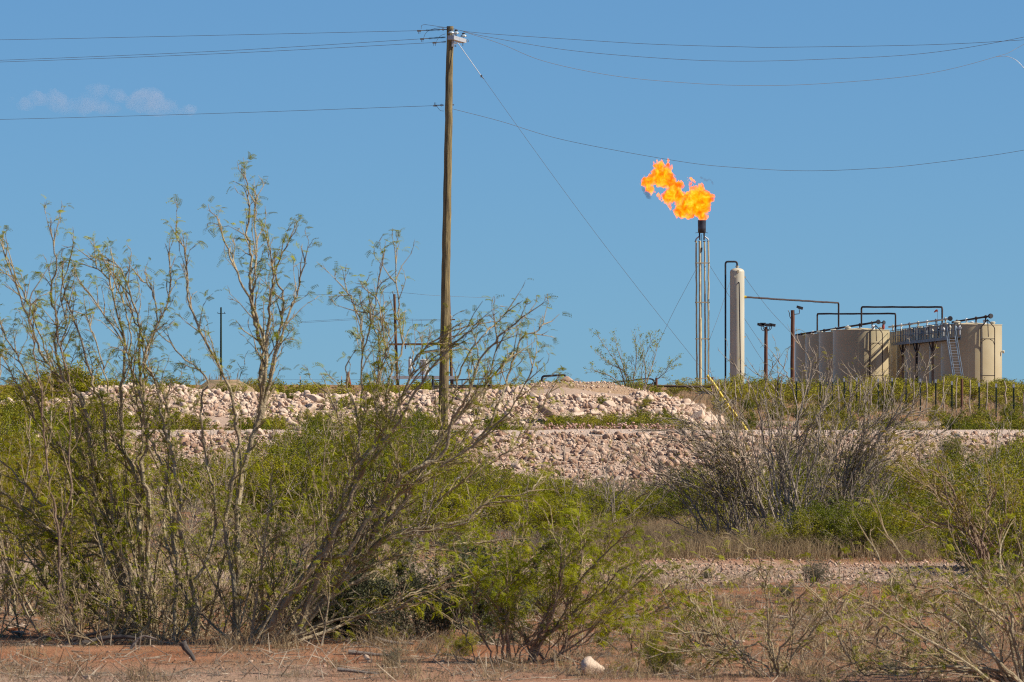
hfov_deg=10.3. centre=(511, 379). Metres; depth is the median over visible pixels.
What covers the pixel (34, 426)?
creosote bush
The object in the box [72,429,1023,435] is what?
road
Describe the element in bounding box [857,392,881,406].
scrub bush
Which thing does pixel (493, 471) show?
creosote bush
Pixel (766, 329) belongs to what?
lamp post
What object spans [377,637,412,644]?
dead branch
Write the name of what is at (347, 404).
scrub bush
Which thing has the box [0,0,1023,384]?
sky
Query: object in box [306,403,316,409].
rock
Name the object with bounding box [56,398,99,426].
scrub bush
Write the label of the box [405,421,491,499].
creosote bush
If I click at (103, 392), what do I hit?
scrub bush
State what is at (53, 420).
creosote bush
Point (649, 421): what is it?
scrub bush
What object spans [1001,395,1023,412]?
scrub bush
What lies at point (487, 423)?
scrub bush
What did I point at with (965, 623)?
weed
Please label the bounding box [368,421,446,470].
creosote bush
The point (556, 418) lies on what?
scrub bush
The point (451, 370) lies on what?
transformer post
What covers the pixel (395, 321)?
transformer post
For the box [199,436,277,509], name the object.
creosote bush
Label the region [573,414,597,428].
scrub bush
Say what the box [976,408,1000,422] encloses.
scrub bush
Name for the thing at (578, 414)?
rock
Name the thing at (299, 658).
twig litter
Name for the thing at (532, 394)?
rock
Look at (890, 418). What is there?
scrub bush
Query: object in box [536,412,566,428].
scrub bush
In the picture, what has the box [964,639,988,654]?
weed
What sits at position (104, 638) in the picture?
dead branch
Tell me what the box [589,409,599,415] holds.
rock
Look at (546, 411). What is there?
rock
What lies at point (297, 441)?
creosote bush
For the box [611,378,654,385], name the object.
bow gate
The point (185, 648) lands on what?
dead branch
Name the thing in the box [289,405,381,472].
creosote bush
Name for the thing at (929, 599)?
weed
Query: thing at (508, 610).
mesquite shrub
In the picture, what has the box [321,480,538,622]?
twiggy brush
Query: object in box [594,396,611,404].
scrub bush
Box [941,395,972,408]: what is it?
scrub bush
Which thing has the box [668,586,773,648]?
twiggy brush
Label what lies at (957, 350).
steel stair
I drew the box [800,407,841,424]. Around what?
scrub bush
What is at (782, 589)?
weed
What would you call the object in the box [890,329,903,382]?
storage tank
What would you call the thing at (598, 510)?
creosote bush
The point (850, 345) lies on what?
storage tank
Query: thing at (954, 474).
creosote bush
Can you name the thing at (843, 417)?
scrub bush
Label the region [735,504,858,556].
creosote bush
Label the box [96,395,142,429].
scrub bush
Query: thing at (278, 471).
creosote bush
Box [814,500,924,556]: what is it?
creosote bush
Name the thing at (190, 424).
scrub bush
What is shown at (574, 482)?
mesquite shrub
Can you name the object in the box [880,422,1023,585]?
mesquite shrub
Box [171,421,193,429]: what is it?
scrub bush
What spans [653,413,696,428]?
scrub bush
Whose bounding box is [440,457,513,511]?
creosote bush
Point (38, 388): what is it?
scrub bush
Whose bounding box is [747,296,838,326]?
overhead pipe
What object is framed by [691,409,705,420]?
rock
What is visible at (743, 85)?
power line
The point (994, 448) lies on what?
scrub bush
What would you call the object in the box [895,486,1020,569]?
creosote bush
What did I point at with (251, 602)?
twiggy brush
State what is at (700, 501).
creosote bush
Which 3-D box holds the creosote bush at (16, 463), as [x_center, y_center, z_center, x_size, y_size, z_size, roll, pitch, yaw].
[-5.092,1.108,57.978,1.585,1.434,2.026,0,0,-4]
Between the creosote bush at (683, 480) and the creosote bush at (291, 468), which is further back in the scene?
the creosote bush at (683, 480)
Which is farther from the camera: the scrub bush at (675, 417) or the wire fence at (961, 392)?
the wire fence at (961, 392)
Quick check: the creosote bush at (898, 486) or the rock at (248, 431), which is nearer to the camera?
the creosote bush at (898, 486)
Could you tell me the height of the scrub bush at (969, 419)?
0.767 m
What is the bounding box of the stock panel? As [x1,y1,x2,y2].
[432,376,491,389]
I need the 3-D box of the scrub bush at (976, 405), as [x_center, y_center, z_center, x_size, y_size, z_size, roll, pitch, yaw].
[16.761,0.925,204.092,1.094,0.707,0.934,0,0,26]
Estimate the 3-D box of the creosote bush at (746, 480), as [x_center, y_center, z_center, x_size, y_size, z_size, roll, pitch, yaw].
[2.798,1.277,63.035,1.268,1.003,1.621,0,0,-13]
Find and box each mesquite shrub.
[0,194,248,642]
[0,251,91,639]
[0,319,203,616]
[1,407,234,599]
[34,419,264,595]
[47,151,428,643]
[121,421,307,543]
[158,228,583,647]
[174,371,456,591]
[319,428,481,543]
[414,454,603,618]
[434,488,678,663]
[457,493,738,628]
[536,425,594,506]
[583,324,683,391]
[583,422,681,525]
[585,588,733,655]
[609,528,876,677]
[612,369,845,542]
[721,324,889,526]
[780,483,1023,681]
[788,337,965,536]
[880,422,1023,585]
[917,403,1022,497]
[950,404,1012,491]
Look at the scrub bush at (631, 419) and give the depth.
152.86 m
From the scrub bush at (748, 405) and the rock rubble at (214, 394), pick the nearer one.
the rock rubble at (214, 394)
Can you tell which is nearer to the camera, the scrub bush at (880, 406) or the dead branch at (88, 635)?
the dead branch at (88, 635)
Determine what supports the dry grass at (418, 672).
on the ground at (112, 664)
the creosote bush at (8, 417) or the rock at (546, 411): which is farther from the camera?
the rock at (546, 411)
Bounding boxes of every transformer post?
[392,292,398,384]
[449,303,454,384]
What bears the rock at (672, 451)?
on the ground at (112, 664)
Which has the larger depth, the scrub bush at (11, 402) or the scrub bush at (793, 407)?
the scrub bush at (793, 407)
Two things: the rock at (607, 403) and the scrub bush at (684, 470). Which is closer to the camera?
the scrub bush at (684, 470)
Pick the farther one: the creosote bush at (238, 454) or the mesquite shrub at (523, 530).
the creosote bush at (238, 454)
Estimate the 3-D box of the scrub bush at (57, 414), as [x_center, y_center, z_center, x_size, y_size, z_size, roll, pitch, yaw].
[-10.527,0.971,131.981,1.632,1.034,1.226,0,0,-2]
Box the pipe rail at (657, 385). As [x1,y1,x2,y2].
[655,377,713,395]
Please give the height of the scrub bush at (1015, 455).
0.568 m
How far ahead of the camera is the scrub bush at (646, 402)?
172.81 m
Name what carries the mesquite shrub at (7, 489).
on the ground at (112, 664)
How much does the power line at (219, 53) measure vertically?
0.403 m
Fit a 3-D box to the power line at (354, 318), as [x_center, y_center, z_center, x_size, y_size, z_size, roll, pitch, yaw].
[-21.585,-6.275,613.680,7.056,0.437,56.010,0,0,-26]
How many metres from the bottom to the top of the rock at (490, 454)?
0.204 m
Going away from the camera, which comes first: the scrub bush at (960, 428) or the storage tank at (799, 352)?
the scrub bush at (960, 428)
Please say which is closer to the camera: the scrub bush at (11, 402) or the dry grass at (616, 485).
the dry grass at (616, 485)
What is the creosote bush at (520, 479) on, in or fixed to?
on the ground at (112, 664)
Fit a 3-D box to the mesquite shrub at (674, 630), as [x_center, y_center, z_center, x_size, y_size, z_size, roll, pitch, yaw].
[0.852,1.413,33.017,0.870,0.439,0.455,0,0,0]
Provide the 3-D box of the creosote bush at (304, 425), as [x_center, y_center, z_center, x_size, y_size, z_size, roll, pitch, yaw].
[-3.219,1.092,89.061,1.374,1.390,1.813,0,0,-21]
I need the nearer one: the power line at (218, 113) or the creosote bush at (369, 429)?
the creosote bush at (369, 429)
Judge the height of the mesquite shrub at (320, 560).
2.615 m
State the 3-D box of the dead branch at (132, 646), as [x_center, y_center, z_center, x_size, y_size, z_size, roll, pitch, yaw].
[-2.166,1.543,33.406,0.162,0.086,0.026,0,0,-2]
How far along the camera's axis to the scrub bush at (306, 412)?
170.93 m
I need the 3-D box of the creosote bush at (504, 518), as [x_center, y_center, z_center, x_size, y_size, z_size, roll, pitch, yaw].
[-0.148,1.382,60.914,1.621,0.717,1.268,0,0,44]
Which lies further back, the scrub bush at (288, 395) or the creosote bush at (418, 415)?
the scrub bush at (288, 395)
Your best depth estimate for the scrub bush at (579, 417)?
161.46 m
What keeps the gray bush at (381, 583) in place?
on the ground at (112, 664)
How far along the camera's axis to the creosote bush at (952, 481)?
55.98 m
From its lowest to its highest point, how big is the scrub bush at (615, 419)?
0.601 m
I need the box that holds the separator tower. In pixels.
[725,261,746,379]
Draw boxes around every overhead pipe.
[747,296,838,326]
[816,313,895,330]
[861,306,942,326]
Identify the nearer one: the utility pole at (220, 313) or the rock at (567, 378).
the rock at (567, 378)
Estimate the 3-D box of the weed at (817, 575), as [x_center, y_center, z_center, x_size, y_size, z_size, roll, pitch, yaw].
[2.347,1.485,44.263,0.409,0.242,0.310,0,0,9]
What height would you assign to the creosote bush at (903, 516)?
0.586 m
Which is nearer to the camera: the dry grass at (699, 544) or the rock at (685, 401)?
the dry grass at (699, 544)
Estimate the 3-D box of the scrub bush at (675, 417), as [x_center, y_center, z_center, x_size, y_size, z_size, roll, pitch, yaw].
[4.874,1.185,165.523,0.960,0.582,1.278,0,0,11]
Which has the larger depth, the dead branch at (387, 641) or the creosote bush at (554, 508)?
the creosote bush at (554, 508)
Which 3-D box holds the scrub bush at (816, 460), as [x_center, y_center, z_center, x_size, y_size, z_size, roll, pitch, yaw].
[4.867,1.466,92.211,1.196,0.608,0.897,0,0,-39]
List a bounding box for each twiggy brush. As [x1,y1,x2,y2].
[0,533,159,638]
[40,537,211,645]
[82,523,252,639]
[114,484,315,628]
[149,526,348,635]
[256,504,417,625]
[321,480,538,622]
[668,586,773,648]
[673,605,873,672]
[783,584,936,658]
[806,554,957,617]
[827,596,990,674]
[848,554,1023,643]
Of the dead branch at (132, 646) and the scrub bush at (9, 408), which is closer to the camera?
the dead branch at (132, 646)
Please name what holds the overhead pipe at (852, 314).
attached to the manifold pipe at (949, 318)
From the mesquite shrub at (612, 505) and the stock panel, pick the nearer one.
the mesquite shrub at (612, 505)
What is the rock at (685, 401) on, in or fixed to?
on the ground at (112, 664)
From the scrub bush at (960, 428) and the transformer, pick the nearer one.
the scrub bush at (960, 428)
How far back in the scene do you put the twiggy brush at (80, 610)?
34.17 m
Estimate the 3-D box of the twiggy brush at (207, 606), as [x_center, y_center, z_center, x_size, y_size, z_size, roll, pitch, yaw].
[-2.100,1.274,35.063,1.085,0.775,0.805,0,0,0]
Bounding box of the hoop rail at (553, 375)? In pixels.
[541,374,565,381]
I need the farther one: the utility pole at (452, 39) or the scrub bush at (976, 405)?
the scrub bush at (976, 405)
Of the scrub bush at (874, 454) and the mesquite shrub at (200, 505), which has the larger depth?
the scrub bush at (874, 454)
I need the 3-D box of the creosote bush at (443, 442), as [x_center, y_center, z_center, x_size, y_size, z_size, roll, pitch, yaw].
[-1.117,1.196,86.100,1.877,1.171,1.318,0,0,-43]
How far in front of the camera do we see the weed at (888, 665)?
31.08 m
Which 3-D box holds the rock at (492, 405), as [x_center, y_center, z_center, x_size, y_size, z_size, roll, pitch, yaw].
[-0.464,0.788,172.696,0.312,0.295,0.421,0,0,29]
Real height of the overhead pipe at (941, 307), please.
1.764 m
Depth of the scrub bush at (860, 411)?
195.73 m
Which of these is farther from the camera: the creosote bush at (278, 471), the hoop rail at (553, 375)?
the hoop rail at (553, 375)
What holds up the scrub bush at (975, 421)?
on the ground at (112, 664)
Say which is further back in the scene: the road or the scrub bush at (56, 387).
the scrub bush at (56, 387)
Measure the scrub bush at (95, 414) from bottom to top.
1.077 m
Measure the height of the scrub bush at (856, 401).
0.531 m
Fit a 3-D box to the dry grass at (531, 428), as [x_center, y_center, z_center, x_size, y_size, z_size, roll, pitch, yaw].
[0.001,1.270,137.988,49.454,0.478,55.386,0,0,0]
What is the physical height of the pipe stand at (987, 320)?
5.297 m
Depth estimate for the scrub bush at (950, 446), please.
96.29 m
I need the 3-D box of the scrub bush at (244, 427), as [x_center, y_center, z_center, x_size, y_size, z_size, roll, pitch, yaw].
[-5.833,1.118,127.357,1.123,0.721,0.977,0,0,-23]
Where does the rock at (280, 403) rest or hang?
on the ground at (112, 664)
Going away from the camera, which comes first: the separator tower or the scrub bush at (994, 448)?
the scrub bush at (994, 448)
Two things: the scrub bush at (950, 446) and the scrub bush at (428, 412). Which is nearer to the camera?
the scrub bush at (950, 446)
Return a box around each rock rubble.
[0,382,724,425]
[36,429,1023,489]
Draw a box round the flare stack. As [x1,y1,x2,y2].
[695,220,709,385]
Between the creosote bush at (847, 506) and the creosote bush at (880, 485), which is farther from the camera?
the creosote bush at (880, 485)
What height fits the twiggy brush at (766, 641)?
0.465 m
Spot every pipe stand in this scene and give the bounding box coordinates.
[869,325,882,383]
[980,319,994,382]
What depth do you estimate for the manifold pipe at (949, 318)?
460.26 m
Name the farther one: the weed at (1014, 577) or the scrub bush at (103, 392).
the scrub bush at (103, 392)
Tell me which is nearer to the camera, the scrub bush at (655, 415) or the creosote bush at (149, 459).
the creosote bush at (149, 459)
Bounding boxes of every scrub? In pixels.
[0,377,684,400]
[2,374,401,397]
[669,373,1023,404]
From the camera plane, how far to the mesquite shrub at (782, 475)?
52.46 m
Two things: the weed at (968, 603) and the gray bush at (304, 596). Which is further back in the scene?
the weed at (968, 603)
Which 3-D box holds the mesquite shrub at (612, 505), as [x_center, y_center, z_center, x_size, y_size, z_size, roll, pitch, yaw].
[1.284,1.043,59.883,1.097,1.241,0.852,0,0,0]
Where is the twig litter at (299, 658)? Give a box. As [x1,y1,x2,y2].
[0,482,1023,681]
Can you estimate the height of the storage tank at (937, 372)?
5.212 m
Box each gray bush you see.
[245,544,426,635]
[283,524,400,637]
[318,525,536,644]
[386,533,555,631]
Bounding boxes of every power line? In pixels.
[0,106,415,119]
[9,31,390,39]
[10,42,432,61]
[16,39,413,59]
[235,317,431,325]
[298,292,483,297]
[451,28,1016,47]
[454,109,1022,170]
[463,31,1022,60]
[466,32,1023,85]
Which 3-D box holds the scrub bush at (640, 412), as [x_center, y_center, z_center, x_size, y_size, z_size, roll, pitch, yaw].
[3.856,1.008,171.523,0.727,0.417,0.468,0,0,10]
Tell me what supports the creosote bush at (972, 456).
on the ground at (112, 664)
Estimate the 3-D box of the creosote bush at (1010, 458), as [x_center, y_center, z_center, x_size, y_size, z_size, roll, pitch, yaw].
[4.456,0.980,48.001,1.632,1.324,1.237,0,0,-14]
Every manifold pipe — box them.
[795,320,880,334]
[888,316,952,329]
[951,313,992,322]
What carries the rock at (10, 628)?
on the ground at (112, 664)
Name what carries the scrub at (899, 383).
on the ground at (112, 664)
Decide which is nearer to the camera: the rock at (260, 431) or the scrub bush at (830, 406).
the rock at (260, 431)
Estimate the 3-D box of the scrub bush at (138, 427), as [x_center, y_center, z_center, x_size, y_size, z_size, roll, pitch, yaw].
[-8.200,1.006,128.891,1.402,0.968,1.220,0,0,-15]
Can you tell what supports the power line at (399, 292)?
attached to the transformer post at (395, 321)
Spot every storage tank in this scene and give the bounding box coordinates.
[795,333,811,384]
[805,331,822,385]
[818,329,836,385]
[833,325,889,385]
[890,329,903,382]
[896,327,912,380]
[904,326,921,378]
[916,325,933,383]
[929,321,972,384]
[941,320,1004,385]
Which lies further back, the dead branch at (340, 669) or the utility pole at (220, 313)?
the utility pole at (220, 313)
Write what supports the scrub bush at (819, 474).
on the ground at (112, 664)
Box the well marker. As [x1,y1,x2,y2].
[347,372,350,389]
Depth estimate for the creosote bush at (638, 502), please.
63.78 m
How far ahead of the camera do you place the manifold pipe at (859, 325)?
486.13 m
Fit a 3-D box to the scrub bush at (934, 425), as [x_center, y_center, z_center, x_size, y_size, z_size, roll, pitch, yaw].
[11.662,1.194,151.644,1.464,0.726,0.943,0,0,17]
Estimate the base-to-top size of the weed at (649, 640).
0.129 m
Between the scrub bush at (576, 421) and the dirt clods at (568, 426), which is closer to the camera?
the dirt clods at (568, 426)
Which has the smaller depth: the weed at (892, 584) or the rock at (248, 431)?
the weed at (892, 584)
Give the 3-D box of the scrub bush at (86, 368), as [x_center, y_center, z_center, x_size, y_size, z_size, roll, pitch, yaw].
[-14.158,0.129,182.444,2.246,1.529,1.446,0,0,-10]
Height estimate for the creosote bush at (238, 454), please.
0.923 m
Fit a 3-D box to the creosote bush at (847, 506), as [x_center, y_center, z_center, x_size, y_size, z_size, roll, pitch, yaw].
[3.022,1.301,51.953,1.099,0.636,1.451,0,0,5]
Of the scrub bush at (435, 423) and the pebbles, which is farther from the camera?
the scrub bush at (435, 423)
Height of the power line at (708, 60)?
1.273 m
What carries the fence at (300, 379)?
on the ground at (112, 664)
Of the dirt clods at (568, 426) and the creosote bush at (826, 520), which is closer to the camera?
the creosote bush at (826, 520)
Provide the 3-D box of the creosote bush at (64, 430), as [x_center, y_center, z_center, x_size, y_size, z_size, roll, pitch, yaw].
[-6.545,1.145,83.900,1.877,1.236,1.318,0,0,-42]
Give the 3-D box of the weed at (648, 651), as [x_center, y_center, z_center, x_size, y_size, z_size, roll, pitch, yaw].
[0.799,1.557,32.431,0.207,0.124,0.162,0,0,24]
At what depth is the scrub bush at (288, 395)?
174.92 m
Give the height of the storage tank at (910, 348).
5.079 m
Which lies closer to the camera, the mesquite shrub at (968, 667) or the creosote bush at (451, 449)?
the mesquite shrub at (968, 667)
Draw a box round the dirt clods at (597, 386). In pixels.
[526,381,656,394]
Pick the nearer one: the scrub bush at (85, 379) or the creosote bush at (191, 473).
the creosote bush at (191, 473)
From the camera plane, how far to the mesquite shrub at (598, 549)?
36.46 m
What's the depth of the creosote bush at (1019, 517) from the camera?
45.88 m
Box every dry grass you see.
[0,505,605,561]
[0,558,1023,681]
[7,473,901,522]
[15,373,1023,420]
[112,418,995,429]
[550,508,973,562]
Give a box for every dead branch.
[58,628,108,643]
[82,635,143,645]
[129,635,156,648]
[179,641,195,660]
[337,667,379,673]
[348,649,388,655]
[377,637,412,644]
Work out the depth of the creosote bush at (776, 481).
65.96 m
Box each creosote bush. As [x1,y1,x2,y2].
[0,402,52,475]
[0,409,39,462]
[0,419,82,532]
[3,403,104,458]
[14,407,99,462]
[22,428,145,523]
[37,418,121,483]
[96,436,209,518]
[150,442,227,507]
[185,429,332,521]
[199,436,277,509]
[208,437,270,487]
[241,425,310,487]
[251,429,380,533]
[261,405,336,465]
[264,420,340,497]
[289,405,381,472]
[308,423,417,485]
[310,443,452,537]
[334,409,412,450]
[361,420,435,493]
[366,407,473,456]
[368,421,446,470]
[368,440,485,525]
[395,458,510,542]
[402,423,473,484]
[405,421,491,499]
[419,475,557,530]
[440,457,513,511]
[470,460,553,500]
[484,471,565,506]
[496,490,631,537]
[500,464,579,491]
[520,470,611,515]
[550,489,641,527]
[558,478,649,518]
[593,485,702,524]
[622,475,706,518]
[630,464,708,506]
[652,459,764,523]
[672,497,775,538]
[687,456,806,514]
[709,454,824,520]
[710,458,864,525]
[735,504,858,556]
[774,497,900,551]
[782,488,899,541]
[785,478,947,530]
[786,453,926,512]
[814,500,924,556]
[824,456,943,509]
[853,495,945,546]
[856,481,951,531]
[869,452,967,513]
[887,445,1010,509]
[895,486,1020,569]
[911,452,985,492]
[916,472,992,528]
[922,452,1023,535]
[927,444,1023,575]
[929,427,1023,566]
[941,446,1016,501]
[961,445,1023,504]
[980,437,1023,471]
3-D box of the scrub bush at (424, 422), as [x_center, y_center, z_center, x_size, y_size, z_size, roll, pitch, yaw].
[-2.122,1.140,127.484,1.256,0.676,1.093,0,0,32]
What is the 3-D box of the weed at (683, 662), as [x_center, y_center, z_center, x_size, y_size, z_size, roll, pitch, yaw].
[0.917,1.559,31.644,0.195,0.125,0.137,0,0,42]
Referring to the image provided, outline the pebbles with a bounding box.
[1,491,1023,681]
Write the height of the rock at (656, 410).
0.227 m
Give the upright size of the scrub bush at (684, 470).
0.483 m
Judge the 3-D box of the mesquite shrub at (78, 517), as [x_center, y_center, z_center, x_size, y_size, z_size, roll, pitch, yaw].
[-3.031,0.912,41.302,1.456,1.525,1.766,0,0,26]
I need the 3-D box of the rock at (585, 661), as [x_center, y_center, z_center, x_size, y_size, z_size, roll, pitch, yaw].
[0.428,1.542,30.600,0.090,0.112,0.218,0,0,34]
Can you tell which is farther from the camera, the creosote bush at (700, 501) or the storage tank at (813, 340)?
the storage tank at (813, 340)
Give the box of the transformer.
[419,356,428,374]
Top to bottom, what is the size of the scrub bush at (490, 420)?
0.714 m
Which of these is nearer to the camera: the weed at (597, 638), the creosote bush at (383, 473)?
the weed at (597, 638)
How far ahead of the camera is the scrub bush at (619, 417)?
155.27 m
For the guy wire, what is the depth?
153.69 m
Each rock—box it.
[7,626,17,630]
[12,631,26,634]
[245,429,257,434]
[258,428,264,434]
[277,401,284,407]
[278,408,288,413]
[305,394,324,402]
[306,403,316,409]
[419,389,429,393]
[460,417,470,423]
[486,451,496,458]
[490,401,502,408]
[511,461,520,468]
[530,392,538,398]
[537,404,558,417]
[552,455,563,460]
[560,376,573,381]
[567,412,583,417]
[572,393,580,398]
[581,656,604,674]
[588,450,595,456]
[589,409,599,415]
[590,403,598,409]
[596,404,604,410]
[602,400,615,407]
[622,396,631,403]
[638,433,649,438]
[654,408,662,413]
[666,448,677,454]
[672,459,679,466]
[680,399,689,403]
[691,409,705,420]
[703,415,712,420]
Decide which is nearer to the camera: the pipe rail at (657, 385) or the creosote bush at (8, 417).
the creosote bush at (8, 417)
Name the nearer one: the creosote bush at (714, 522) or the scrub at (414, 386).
the creosote bush at (714, 522)
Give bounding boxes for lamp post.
[757,323,775,379]
[788,306,802,386]
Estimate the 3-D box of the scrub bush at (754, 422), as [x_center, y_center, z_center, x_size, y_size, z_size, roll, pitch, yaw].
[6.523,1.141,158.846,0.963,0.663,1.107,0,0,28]
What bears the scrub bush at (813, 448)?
on the ground at (112, 664)
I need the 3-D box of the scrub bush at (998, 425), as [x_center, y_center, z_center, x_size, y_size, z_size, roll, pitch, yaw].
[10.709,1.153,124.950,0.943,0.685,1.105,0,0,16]
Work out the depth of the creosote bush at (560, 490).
67.91 m
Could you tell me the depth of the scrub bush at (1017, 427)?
133.93 m
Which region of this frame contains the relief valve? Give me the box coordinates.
[878,320,885,329]
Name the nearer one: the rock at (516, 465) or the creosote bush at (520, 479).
the creosote bush at (520, 479)
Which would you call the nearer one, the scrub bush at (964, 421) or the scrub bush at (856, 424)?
the scrub bush at (964, 421)
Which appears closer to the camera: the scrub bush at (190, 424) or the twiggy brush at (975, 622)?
the twiggy brush at (975, 622)
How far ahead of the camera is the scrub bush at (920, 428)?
121.48 m
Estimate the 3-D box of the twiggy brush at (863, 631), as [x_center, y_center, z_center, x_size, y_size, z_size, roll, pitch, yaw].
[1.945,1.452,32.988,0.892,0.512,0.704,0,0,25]
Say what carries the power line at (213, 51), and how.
attached to the utility pole at (452, 39)
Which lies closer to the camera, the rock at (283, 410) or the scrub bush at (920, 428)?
the scrub bush at (920, 428)
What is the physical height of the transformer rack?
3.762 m
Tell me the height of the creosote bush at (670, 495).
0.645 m
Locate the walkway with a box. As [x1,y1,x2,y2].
[891,322,960,385]
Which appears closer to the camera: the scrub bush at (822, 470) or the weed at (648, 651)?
the weed at (648, 651)
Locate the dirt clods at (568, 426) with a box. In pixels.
[543,422,810,429]
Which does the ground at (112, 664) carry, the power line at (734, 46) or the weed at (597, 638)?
the weed at (597, 638)
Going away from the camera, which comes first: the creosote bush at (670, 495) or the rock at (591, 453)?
the creosote bush at (670, 495)
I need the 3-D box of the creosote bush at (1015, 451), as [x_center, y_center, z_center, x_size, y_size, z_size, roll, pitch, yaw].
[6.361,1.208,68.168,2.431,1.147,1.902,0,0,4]
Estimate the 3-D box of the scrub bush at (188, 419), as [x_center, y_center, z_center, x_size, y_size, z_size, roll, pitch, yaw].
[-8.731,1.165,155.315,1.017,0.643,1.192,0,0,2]
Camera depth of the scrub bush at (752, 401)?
223.29 m
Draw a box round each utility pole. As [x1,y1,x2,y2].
[218,307,225,377]
[417,24,468,428]
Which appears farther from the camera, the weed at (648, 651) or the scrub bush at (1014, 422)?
the scrub bush at (1014, 422)
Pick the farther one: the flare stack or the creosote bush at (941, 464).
the flare stack
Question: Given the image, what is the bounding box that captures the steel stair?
[946,326,963,377]
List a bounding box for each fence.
[127,376,391,384]
[718,375,1023,417]
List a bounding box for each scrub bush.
[0,389,23,410]
[0,398,13,414]
[1,391,58,429]
[4,370,55,399]
[10,399,55,421]
[14,370,57,399]
[14,402,77,428]
[38,400,91,428]
[39,363,99,397]
[45,361,104,376]
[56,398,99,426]
[65,357,107,394]
[79,397,114,428]
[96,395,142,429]
[97,387,110,398]
[123,403,180,429]
[150,411,189,428]
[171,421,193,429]
[179,415,208,429]
[187,417,223,429]
[227,414,272,429]
[237,414,273,428]
[251,414,287,429]
[264,413,292,428]
[281,390,298,399]
[298,407,313,419]
[308,417,337,429]
[338,396,358,407]
[392,416,439,428]
[416,411,433,423]
[426,414,444,429]
[478,412,512,429]
[482,413,516,429]
[485,412,528,429]
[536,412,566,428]
[540,412,571,423]
[561,411,599,424]
[562,414,582,428]
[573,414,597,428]
[592,408,616,426]
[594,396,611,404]
[596,416,611,428]
[607,412,624,428]
[611,414,642,426]
[619,410,652,423]
[620,420,644,428]
[621,408,658,420]
[623,418,647,428]
[629,415,654,421]
[630,407,648,416]
[633,395,653,408]
[638,412,665,428]
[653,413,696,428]
[663,412,687,427]
[665,461,708,483]
[711,396,734,411]
[734,409,759,429]
[738,399,756,411]
[741,394,769,408]
[758,449,831,481]
[762,400,788,410]
[768,407,786,420]
[773,438,797,456]
[778,405,793,413]
[788,401,819,419]
[791,464,826,485]
[794,434,844,463]
[798,403,827,415]
[798,453,839,477]
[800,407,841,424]
[803,458,836,484]
[816,398,838,412]
[824,420,853,429]
[825,404,861,422]
[832,395,858,410]
[837,411,859,429]
[842,448,901,474]
[845,400,863,411]
[855,401,875,414]
[855,403,876,416]
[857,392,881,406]
[869,412,909,429]
[870,420,910,429]
[874,396,895,411]
[895,419,931,429]
[921,430,981,463]
[924,412,969,429]
[925,404,949,420]
[938,407,975,429]
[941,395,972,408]
[952,412,996,427]
[952,423,972,429]
[962,419,989,429]
[963,405,989,425]
[964,397,991,412]
[967,416,1002,429]
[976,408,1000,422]
[980,418,1015,429]
[982,441,1007,461]
[994,413,1021,428]
[996,413,1019,425]
[998,400,1022,421]
[999,405,1022,414]
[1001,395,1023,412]
[1006,437,1023,459]
[1008,419,1023,429]
[1010,418,1023,428]
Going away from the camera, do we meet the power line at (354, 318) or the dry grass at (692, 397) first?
the dry grass at (692, 397)
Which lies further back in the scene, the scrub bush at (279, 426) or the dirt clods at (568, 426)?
the scrub bush at (279, 426)
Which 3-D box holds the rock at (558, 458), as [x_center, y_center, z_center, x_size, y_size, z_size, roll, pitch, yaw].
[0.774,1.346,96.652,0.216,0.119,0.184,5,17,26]
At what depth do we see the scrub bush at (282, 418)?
153.25 m
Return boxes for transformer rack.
[389,343,457,378]
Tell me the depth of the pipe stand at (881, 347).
472.48 m
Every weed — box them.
[379,644,411,666]
[434,631,482,655]
[588,628,619,646]
[607,563,634,579]
[628,635,676,672]
[634,643,661,656]
[639,632,659,647]
[666,650,694,666]
[694,565,715,578]
[770,581,794,596]
[773,661,791,673]
[790,556,837,582]
[797,606,824,618]
[873,572,915,593]
[880,656,912,674]
[921,595,931,607]
[941,609,989,635]
[948,590,987,614]
[961,626,994,645]
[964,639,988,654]
[972,562,1019,585]
[1007,579,1023,592]
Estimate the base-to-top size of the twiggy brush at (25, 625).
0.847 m
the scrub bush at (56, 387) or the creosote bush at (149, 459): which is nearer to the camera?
the creosote bush at (149, 459)
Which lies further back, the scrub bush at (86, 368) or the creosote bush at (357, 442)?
the scrub bush at (86, 368)
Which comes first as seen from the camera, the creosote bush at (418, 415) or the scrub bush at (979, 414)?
the creosote bush at (418, 415)
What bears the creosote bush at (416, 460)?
on the ground at (112, 664)
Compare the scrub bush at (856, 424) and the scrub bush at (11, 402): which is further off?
the scrub bush at (11, 402)
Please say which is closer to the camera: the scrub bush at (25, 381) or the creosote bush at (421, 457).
the creosote bush at (421, 457)
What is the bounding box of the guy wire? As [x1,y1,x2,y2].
[458,43,747,429]
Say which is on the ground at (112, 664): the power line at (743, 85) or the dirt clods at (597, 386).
the dirt clods at (597, 386)
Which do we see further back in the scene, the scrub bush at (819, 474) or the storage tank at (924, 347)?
the storage tank at (924, 347)
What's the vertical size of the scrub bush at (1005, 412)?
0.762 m
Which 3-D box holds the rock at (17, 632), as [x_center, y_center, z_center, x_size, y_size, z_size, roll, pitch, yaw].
[-3.071,1.576,35.395,0.090,0.029,0.058,0,0,36]
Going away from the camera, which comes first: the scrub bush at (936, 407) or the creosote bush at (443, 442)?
the creosote bush at (443, 442)
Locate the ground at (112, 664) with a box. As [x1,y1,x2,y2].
[0,380,1023,681]
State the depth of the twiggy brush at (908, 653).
31.33 m
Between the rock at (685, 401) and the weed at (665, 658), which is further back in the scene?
the rock at (685, 401)
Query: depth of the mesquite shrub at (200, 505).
54.95 m
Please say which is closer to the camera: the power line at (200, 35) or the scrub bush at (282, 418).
the scrub bush at (282, 418)

